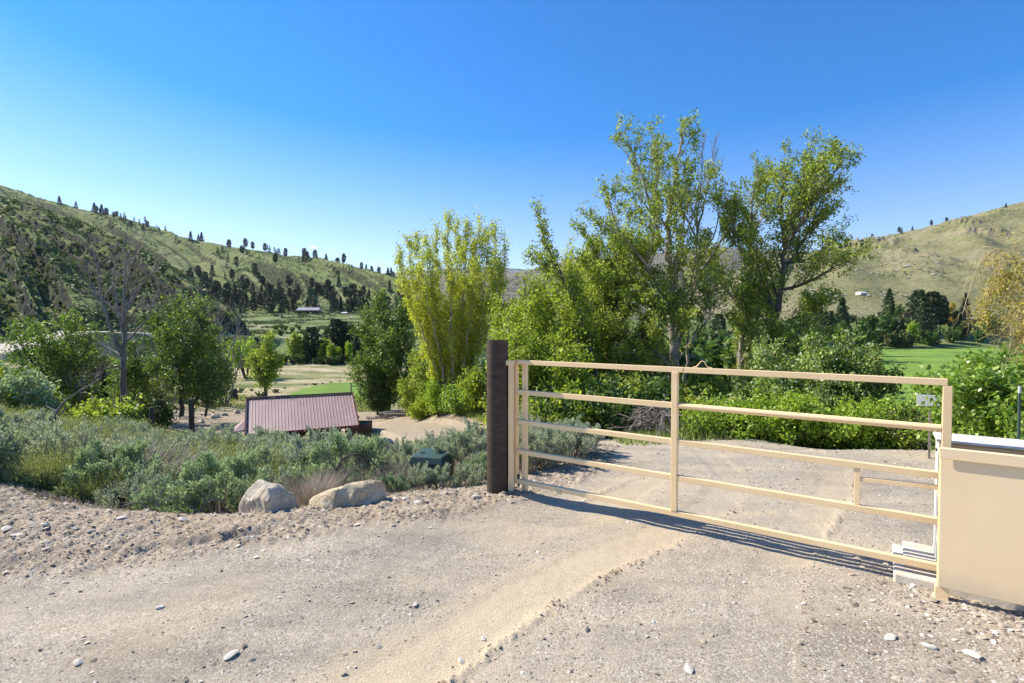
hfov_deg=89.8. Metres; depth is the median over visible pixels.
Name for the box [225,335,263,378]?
willow tree
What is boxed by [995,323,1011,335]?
river bush
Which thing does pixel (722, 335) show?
river bush
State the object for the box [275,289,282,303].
pine tree
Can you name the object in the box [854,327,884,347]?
river bush
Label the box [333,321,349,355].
pine tree
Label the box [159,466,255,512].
sagebrush
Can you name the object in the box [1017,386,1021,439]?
steel post
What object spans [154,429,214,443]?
rabbitbrush
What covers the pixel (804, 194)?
cottonwood tree
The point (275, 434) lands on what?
sagebrush
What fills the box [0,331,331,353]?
road
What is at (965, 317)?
spruce tree
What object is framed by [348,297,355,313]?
pine tree
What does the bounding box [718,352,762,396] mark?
river tree
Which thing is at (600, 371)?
poplar tree
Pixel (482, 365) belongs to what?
bush
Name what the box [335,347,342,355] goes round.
river tree
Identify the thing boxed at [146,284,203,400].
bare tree
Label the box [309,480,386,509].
boulder
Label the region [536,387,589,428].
undergrowth shrub
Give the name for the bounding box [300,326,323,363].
pine tree
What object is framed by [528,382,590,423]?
undergrowth shrub
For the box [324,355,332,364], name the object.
river bush
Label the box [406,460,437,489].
sagebrush
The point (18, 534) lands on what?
cobble
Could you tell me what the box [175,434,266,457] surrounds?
rabbitbrush
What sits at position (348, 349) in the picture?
river tree
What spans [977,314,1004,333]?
river bush
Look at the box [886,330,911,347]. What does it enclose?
river bush
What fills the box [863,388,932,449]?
shrub
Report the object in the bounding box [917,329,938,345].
river bush
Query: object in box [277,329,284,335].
river bush
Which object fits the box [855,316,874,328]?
river bush
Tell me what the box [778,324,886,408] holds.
shrub
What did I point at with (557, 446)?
sagebrush
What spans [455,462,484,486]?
sagebrush
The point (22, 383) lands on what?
undergrowth shrub
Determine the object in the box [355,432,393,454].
sagebrush
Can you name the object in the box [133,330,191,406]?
bare tree
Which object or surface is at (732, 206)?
cottonwood tree
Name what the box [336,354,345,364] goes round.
river bush
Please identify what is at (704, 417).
shrub
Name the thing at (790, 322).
river bush
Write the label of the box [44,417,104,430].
rabbitbrush
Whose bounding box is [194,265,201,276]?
pine tree
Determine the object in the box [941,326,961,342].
river bush
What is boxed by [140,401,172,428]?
undergrowth shrub
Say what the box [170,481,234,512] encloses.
dead roots
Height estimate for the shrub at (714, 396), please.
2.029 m
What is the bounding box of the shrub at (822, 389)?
[741,358,870,445]
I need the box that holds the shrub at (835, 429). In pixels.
[776,388,882,449]
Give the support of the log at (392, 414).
on the log at (380, 417)
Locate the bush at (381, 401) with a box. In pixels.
[356,365,395,414]
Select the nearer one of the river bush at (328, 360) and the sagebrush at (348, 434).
the sagebrush at (348, 434)
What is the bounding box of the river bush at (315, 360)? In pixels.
[312,357,318,363]
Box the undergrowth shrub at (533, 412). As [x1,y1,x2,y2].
[519,395,556,422]
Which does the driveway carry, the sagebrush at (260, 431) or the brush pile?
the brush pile
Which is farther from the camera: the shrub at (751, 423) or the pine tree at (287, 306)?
the pine tree at (287, 306)
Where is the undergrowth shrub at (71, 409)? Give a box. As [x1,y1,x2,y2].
[58,399,107,420]
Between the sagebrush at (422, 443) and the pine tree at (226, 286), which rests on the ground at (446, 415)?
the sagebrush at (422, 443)
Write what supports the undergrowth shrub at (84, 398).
on the ground at (446, 415)
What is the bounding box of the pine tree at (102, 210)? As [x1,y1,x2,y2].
[98,204,105,214]
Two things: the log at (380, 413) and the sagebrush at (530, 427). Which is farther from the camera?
the log at (380, 413)
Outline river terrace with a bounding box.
[241,313,1023,356]
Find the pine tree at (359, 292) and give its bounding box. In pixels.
[357,290,363,298]
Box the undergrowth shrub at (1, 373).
[0,365,13,382]
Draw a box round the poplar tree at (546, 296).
[503,265,584,390]
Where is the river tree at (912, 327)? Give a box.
[906,320,919,346]
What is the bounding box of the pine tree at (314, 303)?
[311,299,317,306]
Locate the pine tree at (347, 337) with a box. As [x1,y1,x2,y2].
[342,324,359,356]
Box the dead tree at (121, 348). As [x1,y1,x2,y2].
[71,220,177,402]
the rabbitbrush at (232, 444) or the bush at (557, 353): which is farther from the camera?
the bush at (557, 353)
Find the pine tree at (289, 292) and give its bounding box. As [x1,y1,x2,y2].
[286,288,292,297]
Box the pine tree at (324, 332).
[320,330,334,343]
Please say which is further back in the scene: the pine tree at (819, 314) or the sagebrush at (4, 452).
the pine tree at (819, 314)
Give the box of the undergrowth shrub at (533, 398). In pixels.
[519,390,550,415]
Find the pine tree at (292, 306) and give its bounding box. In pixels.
[290,298,296,309]
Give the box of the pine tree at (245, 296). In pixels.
[241,293,249,304]
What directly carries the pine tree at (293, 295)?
on the hill at (203, 257)
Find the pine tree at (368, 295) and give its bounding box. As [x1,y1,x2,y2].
[365,289,370,299]
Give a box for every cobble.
[1,526,11,531]
[10,533,22,535]
[73,658,82,665]
[223,649,238,659]
[458,657,464,663]
[684,663,693,673]
[884,633,895,640]
[920,642,937,649]
[962,649,981,658]
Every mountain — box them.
[382,267,524,279]
[421,246,803,319]
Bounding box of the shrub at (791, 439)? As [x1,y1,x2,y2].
[751,388,830,447]
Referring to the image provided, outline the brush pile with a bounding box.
[608,397,696,441]
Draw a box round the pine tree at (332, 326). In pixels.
[321,318,346,354]
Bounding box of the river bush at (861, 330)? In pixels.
[836,320,881,351]
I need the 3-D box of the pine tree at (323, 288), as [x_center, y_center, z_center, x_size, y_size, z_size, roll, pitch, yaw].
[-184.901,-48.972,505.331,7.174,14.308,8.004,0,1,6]
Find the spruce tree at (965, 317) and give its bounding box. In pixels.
[957,293,975,327]
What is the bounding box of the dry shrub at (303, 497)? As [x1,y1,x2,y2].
[287,459,357,506]
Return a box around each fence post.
[150,407,154,428]
[188,399,194,432]
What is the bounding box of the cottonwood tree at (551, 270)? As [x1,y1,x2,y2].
[521,195,599,378]
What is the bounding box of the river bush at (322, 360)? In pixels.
[318,356,325,364]
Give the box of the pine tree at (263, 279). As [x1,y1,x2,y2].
[260,277,266,286]
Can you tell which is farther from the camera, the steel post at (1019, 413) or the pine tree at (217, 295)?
the pine tree at (217, 295)
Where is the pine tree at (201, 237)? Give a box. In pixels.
[199,232,204,240]
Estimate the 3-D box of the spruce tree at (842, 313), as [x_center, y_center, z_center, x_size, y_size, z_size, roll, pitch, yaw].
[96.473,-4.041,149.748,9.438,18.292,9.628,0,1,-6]
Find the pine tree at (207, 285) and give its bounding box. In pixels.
[203,282,210,292]
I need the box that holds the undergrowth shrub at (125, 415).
[93,401,142,424]
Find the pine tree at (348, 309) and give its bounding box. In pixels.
[344,300,351,311]
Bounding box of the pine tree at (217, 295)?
[214,292,220,298]
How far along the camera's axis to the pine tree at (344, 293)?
487.93 m
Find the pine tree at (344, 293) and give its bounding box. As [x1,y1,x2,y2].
[342,286,348,298]
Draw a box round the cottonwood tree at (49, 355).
[0,301,115,395]
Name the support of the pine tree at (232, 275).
on the hill at (203, 257)
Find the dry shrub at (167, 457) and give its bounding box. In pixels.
[64,422,230,510]
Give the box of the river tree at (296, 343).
[285,331,303,363]
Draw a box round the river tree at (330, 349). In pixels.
[326,343,336,364]
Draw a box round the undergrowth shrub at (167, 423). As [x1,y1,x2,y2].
[156,407,181,428]
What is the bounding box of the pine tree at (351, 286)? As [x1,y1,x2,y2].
[348,284,355,295]
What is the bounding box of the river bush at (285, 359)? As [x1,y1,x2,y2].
[281,354,288,364]
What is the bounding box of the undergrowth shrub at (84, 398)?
[61,379,94,405]
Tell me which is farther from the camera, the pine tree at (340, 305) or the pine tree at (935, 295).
the pine tree at (340, 305)
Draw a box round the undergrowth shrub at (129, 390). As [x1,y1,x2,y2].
[108,376,151,401]
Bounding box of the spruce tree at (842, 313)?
[834,297,852,330]
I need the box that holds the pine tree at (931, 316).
[913,301,937,328]
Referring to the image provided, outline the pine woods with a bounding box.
[94,207,445,311]
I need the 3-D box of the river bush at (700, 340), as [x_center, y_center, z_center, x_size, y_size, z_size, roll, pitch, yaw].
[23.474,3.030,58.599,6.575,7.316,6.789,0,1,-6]
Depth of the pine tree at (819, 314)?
138.73 m
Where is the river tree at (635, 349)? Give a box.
[627,333,668,382]
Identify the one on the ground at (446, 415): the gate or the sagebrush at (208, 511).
the sagebrush at (208, 511)
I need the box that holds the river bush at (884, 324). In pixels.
[860,314,897,334]
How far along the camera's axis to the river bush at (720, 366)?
46.90 m
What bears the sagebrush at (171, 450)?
on the ground at (446, 415)
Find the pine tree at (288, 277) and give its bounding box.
[285,275,290,283]
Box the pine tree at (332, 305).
[328,297,336,311]
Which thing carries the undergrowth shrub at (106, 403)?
on the ground at (446, 415)
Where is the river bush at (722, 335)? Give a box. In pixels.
[703,329,737,341]
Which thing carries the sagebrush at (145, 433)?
on the ground at (446, 415)
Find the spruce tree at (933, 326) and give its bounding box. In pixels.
[930,320,942,343]
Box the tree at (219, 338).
[201,296,255,406]
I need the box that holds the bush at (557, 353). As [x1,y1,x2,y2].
[521,322,597,406]
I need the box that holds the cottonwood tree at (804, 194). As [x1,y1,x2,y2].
[718,125,884,386]
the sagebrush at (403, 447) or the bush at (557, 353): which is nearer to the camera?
the sagebrush at (403, 447)
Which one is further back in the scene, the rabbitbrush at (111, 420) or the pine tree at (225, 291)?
the pine tree at (225, 291)
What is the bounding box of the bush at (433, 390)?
[420,376,460,416]
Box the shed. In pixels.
[233,392,371,437]
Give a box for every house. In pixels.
[297,307,321,313]
[855,292,868,294]
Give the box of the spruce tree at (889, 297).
[877,288,895,316]
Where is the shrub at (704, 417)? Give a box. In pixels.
[679,395,753,439]
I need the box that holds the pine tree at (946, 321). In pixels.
[930,295,951,331]
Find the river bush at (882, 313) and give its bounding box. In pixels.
[878,311,888,317]
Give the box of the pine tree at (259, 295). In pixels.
[256,293,262,304]
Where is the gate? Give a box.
[514,360,952,570]
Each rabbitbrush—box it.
[0,403,61,422]
[0,405,36,415]
[0,442,88,491]
[5,405,50,418]
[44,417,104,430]
[49,466,126,504]
[55,412,96,429]
[58,414,127,444]
[63,417,116,432]
[82,414,140,434]
[108,424,153,442]
[112,416,160,428]
[134,422,175,436]
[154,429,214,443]
[160,443,238,462]
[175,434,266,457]
[207,437,259,452]
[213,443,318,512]
[230,440,286,455]
[274,441,316,453]
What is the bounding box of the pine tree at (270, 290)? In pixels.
[265,283,273,296]
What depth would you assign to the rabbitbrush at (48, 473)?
5.68 m
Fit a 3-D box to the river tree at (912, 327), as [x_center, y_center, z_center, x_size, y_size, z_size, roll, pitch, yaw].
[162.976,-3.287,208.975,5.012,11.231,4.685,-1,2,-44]
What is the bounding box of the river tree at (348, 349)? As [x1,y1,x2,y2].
[344,340,354,363]
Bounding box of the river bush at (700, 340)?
[690,337,730,356]
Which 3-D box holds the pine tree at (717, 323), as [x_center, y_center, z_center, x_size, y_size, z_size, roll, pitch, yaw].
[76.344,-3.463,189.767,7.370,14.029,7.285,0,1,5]
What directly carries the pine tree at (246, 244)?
on the hill at (203, 257)
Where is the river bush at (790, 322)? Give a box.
[778,318,826,331]
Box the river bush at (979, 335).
[973,330,987,342]
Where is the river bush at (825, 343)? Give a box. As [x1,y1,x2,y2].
[755,328,868,368]
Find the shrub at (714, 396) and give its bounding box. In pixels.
[697,386,750,433]
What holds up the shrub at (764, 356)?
on the ground at (446, 415)
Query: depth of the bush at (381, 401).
38.51 m
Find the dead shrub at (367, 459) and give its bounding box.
[317,435,392,489]
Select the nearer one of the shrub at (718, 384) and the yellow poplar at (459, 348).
the shrub at (718, 384)
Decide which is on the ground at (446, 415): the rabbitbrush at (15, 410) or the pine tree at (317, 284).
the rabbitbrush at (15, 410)
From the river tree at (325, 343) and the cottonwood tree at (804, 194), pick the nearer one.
the cottonwood tree at (804, 194)
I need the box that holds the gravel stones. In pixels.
[0,439,1023,682]
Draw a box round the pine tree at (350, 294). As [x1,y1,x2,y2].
[347,290,352,298]
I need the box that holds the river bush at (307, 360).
[304,355,311,363]
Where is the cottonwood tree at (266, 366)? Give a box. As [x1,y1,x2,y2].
[242,329,285,395]
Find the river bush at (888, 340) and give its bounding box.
[884,333,897,346]
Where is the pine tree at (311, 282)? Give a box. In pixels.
[308,277,314,286]
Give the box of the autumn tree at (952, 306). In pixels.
[942,301,958,325]
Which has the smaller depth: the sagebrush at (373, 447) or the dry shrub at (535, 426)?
the sagebrush at (373, 447)
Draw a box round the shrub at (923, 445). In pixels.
[880,392,935,449]
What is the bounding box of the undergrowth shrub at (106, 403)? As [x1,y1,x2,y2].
[83,398,120,409]
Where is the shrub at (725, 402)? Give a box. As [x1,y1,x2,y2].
[695,393,745,424]
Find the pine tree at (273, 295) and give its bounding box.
[271,288,276,299]
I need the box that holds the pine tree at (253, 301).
[248,297,257,313]
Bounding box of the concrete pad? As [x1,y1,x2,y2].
[892,541,1023,611]
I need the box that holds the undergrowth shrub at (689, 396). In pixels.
[643,381,711,432]
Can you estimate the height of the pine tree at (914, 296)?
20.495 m
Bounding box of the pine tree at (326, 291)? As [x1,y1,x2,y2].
[322,287,328,298]
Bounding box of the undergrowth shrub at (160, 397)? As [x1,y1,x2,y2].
[108,385,178,430]
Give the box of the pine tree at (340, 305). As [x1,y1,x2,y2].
[338,301,342,310]
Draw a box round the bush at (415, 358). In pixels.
[404,347,431,392]
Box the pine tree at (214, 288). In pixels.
[212,285,217,293]
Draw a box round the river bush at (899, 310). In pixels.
[885,304,905,317]
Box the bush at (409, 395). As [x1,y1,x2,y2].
[395,363,429,416]
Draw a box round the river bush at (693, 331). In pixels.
[691,330,709,337]
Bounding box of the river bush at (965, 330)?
[947,320,972,338]
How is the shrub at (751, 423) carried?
on the ground at (446, 415)
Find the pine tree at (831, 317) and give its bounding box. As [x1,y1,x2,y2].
[817,311,840,344]
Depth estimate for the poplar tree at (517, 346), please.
16.32 m
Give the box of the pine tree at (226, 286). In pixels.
[223,283,230,293]
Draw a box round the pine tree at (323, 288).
[321,285,328,295]
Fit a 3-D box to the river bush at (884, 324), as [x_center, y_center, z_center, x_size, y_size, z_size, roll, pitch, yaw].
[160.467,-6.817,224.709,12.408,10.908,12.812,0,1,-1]
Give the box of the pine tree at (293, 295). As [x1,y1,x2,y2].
[289,293,296,302]
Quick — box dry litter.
[0,445,592,513]
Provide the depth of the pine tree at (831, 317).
119.10 m
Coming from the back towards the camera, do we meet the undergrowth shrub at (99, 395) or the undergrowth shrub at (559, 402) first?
the undergrowth shrub at (99, 395)
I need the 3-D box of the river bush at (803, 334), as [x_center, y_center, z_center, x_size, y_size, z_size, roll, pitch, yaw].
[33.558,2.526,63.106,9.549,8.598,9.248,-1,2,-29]
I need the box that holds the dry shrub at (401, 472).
[366,455,410,491]
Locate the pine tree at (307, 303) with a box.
[305,298,309,306]
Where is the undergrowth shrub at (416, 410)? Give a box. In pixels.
[406,391,433,420]
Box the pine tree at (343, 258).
[341,253,346,262]
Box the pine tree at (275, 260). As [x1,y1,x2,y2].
[273,253,278,264]
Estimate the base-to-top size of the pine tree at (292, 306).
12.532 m
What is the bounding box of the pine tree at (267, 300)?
[265,297,270,307]
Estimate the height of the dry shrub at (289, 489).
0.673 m
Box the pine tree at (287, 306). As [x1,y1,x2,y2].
[285,300,290,310]
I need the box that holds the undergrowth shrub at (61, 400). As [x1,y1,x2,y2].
[46,385,72,413]
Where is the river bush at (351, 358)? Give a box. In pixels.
[349,355,357,364]
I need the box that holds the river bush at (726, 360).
[690,347,736,393]
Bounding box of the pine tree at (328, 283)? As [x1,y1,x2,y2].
[326,279,331,288]
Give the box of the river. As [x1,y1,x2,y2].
[232,356,486,366]
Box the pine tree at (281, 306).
[278,298,284,311]
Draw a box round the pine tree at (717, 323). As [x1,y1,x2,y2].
[708,313,726,337]
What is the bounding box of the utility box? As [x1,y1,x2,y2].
[408,448,455,487]
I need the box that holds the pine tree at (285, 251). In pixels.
[282,248,287,257]
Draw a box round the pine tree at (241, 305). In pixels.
[237,298,245,312]
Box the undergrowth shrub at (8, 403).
[0,388,34,412]
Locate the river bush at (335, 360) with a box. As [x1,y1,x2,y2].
[331,355,340,364]
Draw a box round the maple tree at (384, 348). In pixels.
[338,286,428,411]
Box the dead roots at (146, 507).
[123,476,193,510]
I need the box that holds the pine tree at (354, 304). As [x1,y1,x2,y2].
[350,300,356,311]
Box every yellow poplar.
[392,206,512,411]
[556,233,584,323]
[566,243,599,305]
[618,270,636,379]
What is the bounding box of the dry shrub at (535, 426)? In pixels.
[519,417,551,431]
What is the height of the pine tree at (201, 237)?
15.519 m
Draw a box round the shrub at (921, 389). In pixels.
[900,347,1023,450]
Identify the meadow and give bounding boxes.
[0,331,480,411]
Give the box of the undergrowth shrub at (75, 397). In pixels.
[52,374,83,409]
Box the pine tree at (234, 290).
[231,288,236,298]
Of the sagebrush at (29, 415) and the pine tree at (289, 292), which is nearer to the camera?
the sagebrush at (29, 415)
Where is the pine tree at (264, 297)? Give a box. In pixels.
[260,291,266,306]
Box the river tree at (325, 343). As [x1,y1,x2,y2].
[317,337,331,355]
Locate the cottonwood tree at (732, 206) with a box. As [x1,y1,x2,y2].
[702,150,789,393]
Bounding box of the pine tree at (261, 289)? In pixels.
[257,284,264,297]
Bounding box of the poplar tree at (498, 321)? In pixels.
[481,268,553,389]
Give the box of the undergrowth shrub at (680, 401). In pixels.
[660,392,715,428]
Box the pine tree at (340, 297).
[336,296,344,311]
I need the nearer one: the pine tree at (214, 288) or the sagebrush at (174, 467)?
the sagebrush at (174, 467)
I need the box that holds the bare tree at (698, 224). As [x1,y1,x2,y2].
[652,126,723,390]
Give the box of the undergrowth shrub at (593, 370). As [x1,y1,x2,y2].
[566,369,622,403]
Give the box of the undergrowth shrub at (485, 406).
[477,392,486,431]
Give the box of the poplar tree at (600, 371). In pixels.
[566,269,628,377]
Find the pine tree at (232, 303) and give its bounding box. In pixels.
[229,298,235,310]
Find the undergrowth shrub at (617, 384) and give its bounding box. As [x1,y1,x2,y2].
[575,369,645,429]
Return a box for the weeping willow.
[947,216,1023,367]
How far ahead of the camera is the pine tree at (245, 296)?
443.91 m
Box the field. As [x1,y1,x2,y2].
[287,348,1023,409]
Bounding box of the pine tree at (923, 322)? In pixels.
[917,317,930,336]
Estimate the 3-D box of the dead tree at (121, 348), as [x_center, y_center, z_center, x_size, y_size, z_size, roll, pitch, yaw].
[-24.453,-1.083,32.145,7.323,12.690,4.731,0,1,0]
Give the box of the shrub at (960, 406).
[916,342,1023,438]
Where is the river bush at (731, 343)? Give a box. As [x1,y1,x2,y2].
[723,332,801,354]
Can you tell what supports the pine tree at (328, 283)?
on the hill at (203, 257)
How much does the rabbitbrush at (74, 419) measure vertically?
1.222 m
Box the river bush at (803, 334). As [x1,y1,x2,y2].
[760,328,830,353]
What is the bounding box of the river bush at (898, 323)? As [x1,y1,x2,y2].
[887,316,911,333]
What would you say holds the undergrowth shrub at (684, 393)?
on the ground at (446, 415)
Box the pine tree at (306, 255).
[304,251,309,260]
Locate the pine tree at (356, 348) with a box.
[350,332,366,354]
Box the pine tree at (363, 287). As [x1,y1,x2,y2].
[361,285,365,293]
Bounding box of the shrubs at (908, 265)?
[700,202,1020,307]
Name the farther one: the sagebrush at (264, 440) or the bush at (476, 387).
the bush at (476, 387)
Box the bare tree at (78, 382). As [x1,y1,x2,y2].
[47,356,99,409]
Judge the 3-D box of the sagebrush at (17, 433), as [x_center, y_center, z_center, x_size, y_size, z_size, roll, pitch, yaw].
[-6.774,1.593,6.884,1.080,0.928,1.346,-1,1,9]
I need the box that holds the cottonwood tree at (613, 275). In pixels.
[567,217,700,384]
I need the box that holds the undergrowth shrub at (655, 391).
[593,372,691,433]
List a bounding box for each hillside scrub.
[0,187,1023,319]
[0,195,422,357]
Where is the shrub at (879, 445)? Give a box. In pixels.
[826,394,903,449]
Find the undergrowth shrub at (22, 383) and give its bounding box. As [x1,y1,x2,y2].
[0,361,69,417]
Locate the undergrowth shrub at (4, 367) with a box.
[0,358,16,374]
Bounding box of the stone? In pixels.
[211,413,219,418]
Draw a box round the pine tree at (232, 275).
[228,268,234,278]
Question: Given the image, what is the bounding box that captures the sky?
[0,0,1023,272]
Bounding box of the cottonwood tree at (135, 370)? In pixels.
[102,335,170,402]
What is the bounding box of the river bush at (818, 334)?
[817,333,838,343]
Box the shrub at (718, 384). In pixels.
[666,365,738,398]
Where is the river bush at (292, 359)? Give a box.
[288,354,296,364]
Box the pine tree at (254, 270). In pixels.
[251,263,258,273]
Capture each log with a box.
[375,415,396,418]
[379,411,399,415]
[383,413,408,416]
[388,410,406,412]
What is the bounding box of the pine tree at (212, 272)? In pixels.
[209,265,215,275]
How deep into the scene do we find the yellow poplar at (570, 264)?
43.74 m
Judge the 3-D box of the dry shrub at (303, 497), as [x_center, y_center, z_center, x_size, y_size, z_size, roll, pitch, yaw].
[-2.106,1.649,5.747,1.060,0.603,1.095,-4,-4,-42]
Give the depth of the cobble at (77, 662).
2.67 m
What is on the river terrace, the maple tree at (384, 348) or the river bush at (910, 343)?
the river bush at (910, 343)
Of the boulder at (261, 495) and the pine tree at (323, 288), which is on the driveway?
the boulder at (261, 495)
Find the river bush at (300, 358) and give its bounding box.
[295,353,304,363]
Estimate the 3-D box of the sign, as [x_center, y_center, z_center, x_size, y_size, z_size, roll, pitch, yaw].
[6.057,1.336,7.448,0.310,1.126,0.039,1,2,36]
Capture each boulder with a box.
[239,479,298,513]
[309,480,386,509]
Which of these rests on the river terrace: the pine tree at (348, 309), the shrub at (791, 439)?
the pine tree at (348, 309)
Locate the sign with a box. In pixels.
[917,394,941,458]
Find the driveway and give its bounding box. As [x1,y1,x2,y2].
[0,411,1023,682]
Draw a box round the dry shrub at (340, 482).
[311,460,363,485]
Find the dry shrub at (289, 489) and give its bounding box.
[268,464,331,502]
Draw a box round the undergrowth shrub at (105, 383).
[72,350,130,396]
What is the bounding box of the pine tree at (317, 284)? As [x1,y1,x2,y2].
[314,282,319,292]
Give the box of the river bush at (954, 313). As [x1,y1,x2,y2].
[950,309,965,326]
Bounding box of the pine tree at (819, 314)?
[805,305,822,327]
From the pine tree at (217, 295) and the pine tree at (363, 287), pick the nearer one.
the pine tree at (217, 295)
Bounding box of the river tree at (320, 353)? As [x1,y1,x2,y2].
[317,347,323,363]
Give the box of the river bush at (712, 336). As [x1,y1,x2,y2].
[690,330,736,349]
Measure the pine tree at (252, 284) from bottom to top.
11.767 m
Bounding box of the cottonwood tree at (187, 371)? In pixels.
[138,289,243,416]
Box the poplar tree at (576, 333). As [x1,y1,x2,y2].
[527,264,614,380]
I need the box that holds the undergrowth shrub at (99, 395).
[79,380,112,410]
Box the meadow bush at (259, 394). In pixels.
[255,391,263,395]
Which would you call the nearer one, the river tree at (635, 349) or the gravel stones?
the gravel stones
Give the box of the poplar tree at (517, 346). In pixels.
[484,313,554,400]
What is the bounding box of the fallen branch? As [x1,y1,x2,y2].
[45,368,101,423]
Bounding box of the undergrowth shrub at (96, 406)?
[65,393,149,423]
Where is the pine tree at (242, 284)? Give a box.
[238,275,246,288]
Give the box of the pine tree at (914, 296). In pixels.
[904,289,930,323]
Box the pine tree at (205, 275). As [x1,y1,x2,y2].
[201,271,208,280]
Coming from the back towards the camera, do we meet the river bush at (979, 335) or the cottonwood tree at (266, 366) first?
the river bush at (979, 335)
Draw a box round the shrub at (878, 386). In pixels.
[816,347,907,410]
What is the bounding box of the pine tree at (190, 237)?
[188,231,193,240]
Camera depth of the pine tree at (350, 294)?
479.36 m
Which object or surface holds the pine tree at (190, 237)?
on the hill at (203, 257)
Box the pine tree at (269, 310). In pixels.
[267,303,272,313]
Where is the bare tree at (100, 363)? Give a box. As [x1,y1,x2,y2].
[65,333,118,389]
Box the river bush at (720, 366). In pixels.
[715,348,753,384]
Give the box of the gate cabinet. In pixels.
[933,432,1023,605]
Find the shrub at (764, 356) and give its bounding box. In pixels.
[727,335,839,436]
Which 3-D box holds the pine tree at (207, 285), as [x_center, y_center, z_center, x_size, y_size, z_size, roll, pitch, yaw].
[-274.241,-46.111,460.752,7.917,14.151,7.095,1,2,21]
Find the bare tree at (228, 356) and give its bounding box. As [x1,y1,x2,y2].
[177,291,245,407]
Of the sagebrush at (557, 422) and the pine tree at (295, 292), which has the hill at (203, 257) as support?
the pine tree at (295, 292)
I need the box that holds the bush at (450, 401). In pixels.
[436,380,475,416]
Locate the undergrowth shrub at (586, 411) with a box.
[542,376,613,427]
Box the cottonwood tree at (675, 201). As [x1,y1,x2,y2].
[568,107,758,381]
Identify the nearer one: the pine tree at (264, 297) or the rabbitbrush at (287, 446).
the rabbitbrush at (287, 446)
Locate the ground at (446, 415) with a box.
[0,396,889,514]
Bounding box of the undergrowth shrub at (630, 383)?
[585,371,657,431]
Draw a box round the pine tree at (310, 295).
[308,289,312,303]
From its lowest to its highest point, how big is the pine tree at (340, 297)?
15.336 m
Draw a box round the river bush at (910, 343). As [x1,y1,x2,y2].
[897,333,916,347]
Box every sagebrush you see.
[0,406,53,427]
[0,415,134,483]
[0,417,16,460]
[0,424,10,449]
[0,427,67,476]
[0,427,71,482]
[7,418,47,434]
[13,423,68,437]
[21,436,163,506]
[60,418,76,428]
[66,436,118,451]
[92,415,160,437]
[92,468,167,509]
[111,432,221,473]
[117,455,205,509]
[130,446,272,513]
[137,430,173,442]
[142,447,198,472]
[147,427,169,438]
[159,423,249,447]
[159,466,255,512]
[180,421,245,453]
[198,460,220,512]
[214,432,290,456]
[216,433,288,458]
[233,425,287,438]
[237,431,333,471]
[242,427,300,448]
[255,461,327,488]
[270,427,391,492]
[286,423,355,451]
[286,428,354,455]
[302,430,349,477]
[327,433,379,479]
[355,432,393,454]
[374,471,411,492]
[379,434,421,468]
[379,451,410,473]
[401,438,427,448]
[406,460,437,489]
[407,428,462,456]
[412,437,441,445]
[421,462,461,487]
[428,417,486,466]
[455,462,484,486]
[461,452,486,480]
[468,447,486,468]
[519,410,541,431]
[519,427,558,472]
[519,447,556,468]
[529,427,577,467]
[532,417,563,433]
[552,415,596,454]
[552,424,598,458]
[567,419,604,454]
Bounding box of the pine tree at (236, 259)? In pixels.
[233,256,238,265]
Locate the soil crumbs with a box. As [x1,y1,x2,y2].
[0,449,862,682]
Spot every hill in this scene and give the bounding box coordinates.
[0,185,448,313]
[0,199,266,360]
[676,202,1023,319]
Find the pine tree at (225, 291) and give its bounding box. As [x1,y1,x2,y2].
[221,288,230,303]
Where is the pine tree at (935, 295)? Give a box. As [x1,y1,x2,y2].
[919,291,949,324]
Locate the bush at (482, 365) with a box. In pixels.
[469,343,486,411]
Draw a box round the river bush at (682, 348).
[629,342,689,380]
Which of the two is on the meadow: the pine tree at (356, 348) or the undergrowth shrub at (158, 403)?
the pine tree at (356, 348)
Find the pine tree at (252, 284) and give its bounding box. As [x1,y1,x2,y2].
[249,282,255,293]
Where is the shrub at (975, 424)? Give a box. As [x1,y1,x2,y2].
[952,360,1023,439]
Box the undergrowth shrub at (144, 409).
[136,400,172,433]
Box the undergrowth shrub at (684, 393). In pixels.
[667,382,728,399]
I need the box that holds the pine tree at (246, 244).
[243,238,247,248]
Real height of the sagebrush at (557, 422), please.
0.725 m
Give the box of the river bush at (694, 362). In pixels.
[631,343,705,388]
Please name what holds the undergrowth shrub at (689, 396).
on the ground at (446, 415)
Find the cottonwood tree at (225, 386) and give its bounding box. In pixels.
[167,342,240,416]
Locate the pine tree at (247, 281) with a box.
[245,278,249,288]
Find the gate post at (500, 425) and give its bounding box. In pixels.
[487,340,515,493]
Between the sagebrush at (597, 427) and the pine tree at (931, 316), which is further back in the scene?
the pine tree at (931, 316)
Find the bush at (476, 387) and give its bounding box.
[453,363,486,416]
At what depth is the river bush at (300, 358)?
110.25 m
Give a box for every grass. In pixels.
[0,360,370,411]
[444,409,890,449]
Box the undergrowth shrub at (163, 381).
[142,367,177,394]
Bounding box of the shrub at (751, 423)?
[702,394,799,440]
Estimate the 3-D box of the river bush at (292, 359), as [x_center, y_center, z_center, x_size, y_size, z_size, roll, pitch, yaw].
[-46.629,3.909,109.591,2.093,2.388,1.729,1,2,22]
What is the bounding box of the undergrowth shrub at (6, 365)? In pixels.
[0,364,17,373]
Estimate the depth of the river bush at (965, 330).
220.24 m
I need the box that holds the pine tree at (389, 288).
[387,280,392,290]
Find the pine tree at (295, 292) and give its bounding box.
[292,289,299,301]
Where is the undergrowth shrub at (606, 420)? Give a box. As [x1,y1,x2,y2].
[582,382,642,437]
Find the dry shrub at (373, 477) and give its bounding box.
[351,464,406,492]
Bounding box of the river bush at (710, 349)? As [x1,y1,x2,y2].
[659,335,723,367]

